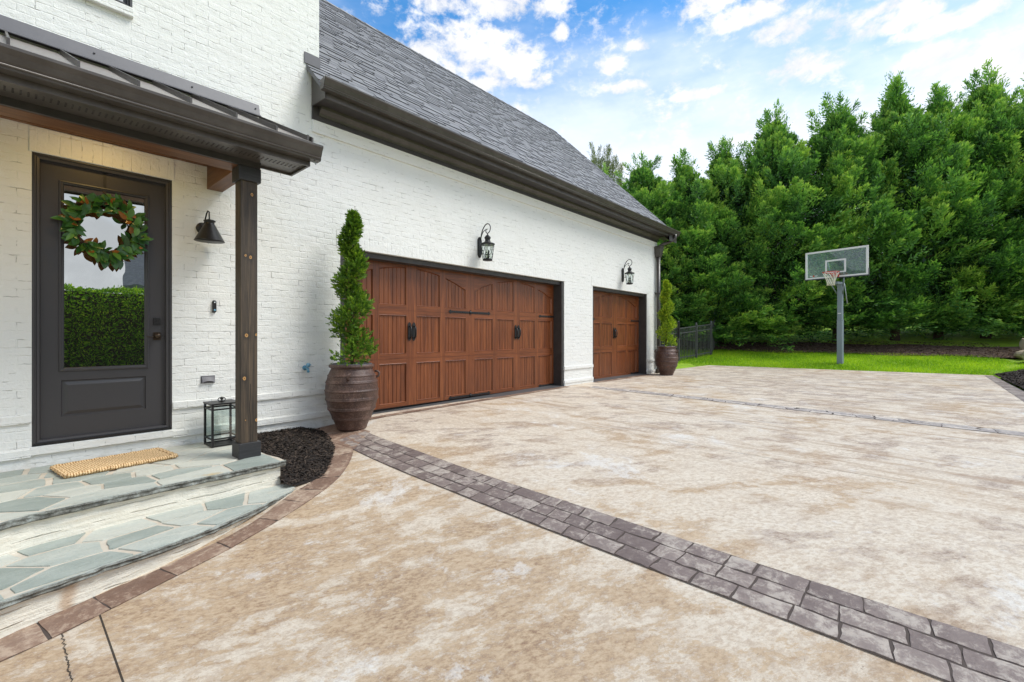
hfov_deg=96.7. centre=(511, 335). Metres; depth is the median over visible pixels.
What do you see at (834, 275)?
basketball hoop
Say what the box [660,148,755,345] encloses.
leyland cypress
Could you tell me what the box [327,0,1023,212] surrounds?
sky
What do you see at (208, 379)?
vent hood
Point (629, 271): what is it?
coach lantern
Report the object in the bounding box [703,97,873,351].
leyland cypress
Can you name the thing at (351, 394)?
clay jar
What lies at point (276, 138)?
house
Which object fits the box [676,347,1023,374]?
grass
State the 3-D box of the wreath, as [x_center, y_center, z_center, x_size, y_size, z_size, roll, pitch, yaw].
[-3.580,-0.929,4.012,0.177,0.687,0.688,0,0,41]
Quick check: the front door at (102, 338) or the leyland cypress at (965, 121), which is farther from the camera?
the leyland cypress at (965, 121)
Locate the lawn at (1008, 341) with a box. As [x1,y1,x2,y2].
[671,309,1023,390]
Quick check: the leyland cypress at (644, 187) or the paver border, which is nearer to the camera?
the paver border
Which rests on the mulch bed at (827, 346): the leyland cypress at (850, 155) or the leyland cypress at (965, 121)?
the leyland cypress at (850, 155)
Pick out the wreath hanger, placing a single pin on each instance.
(104, 179)
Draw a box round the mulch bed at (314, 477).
[232,428,335,485]
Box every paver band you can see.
[340,431,1023,681]
[589,386,1023,435]
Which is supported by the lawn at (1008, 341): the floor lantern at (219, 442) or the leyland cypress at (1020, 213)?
the leyland cypress at (1020, 213)
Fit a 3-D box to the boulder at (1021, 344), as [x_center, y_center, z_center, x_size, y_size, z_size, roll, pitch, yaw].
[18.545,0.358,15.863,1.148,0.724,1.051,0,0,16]
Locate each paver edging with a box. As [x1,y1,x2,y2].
[369,374,651,419]
[986,376,1023,400]
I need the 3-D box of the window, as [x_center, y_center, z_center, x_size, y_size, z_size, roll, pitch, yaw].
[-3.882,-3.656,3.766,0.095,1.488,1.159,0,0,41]
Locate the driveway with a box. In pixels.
[0,365,1023,681]
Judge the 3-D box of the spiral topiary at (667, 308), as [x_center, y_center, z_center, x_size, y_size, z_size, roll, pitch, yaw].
[4.130,-0.580,12.130,0.588,1.881,0.627,0,0,41]
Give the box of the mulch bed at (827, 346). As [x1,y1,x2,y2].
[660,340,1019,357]
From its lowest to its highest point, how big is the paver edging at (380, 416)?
0.056 m
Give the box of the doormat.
[49,447,177,478]
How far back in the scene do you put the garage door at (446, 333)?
7.46 m
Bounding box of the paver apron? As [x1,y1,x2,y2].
[316,424,369,448]
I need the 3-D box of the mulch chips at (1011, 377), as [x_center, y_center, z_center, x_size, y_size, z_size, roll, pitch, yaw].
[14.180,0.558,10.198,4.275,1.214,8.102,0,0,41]
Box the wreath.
[50,191,152,269]
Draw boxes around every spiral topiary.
[325,208,378,366]
[656,279,677,346]
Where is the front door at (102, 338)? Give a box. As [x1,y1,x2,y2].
[32,152,171,446]
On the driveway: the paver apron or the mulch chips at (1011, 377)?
the paver apron
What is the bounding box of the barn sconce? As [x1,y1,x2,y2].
[194,210,224,243]
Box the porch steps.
[0,439,294,638]
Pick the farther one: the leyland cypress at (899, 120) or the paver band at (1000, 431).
the leyland cypress at (899, 120)
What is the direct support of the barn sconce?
attached to the house
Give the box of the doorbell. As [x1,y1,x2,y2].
[212,300,215,312]
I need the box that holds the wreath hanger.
[103,172,106,206]
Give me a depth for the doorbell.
4.67 m
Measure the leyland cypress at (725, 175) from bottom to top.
9.814 m
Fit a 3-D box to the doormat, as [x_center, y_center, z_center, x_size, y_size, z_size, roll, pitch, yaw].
[-3.316,1.058,3.820,0.453,0.038,0.743,0,0,34]
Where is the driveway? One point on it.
(364, 569)
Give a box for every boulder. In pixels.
[1013,350,1023,358]
[1019,338,1023,349]
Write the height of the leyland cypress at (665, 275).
8.557 m
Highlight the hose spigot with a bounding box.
[302,363,310,372]
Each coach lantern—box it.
[477,223,494,260]
[622,259,633,284]
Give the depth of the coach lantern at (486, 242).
7.40 m
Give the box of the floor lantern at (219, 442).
[203,397,234,447]
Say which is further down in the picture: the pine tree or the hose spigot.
the hose spigot
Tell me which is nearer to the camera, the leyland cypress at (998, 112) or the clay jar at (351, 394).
the clay jar at (351, 394)
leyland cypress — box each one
[601,162,680,335]
[613,150,718,340]
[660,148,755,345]
[669,135,807,346]
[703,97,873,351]
[758,90,937,344]
[808,70,1010,341]
[854,80,1023,339]
[900,57,1023,338]
[968,72,1023,335]
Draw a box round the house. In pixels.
[0,0,680,472]
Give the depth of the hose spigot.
5.31 m
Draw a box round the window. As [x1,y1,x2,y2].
[86,0,133,18]
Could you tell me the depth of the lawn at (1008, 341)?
19.52 m
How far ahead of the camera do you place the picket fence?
17.19 m
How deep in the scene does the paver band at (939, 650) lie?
2.25 m
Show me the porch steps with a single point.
(65, 543)
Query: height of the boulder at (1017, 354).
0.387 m
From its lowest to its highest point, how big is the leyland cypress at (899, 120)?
12.624 m
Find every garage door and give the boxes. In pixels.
[340,252,563,414]
[593,287,646,381]
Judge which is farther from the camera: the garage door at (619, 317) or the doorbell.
the garage door at (619, 317)
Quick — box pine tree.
[587,142,628,186]
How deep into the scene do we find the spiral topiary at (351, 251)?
5.35 m
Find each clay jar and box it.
[324,362,379,430]
[654,346,678,375]
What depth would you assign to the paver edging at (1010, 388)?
10.28 m
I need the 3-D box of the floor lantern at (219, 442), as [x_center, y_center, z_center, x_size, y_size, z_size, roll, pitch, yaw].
[-2.881,0.844,4.517,0.264,0.469,0.252,0,0,41]
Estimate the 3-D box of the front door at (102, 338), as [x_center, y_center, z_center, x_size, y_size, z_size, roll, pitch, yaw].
[-3.641,-0.294,4.093,0.112,2.415,0.936,0,0,41]
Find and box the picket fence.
[662,320,717,360]
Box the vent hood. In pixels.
[201,375,214,383]
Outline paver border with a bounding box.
[0,442,352,661]
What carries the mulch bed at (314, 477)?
on the driveway
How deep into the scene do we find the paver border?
2.65 m
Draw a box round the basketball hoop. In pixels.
[805,245,869,363]
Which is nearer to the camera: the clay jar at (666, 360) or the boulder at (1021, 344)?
the clay jar at (666, 360)
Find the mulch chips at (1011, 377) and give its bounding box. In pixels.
[994,369,1023,388]

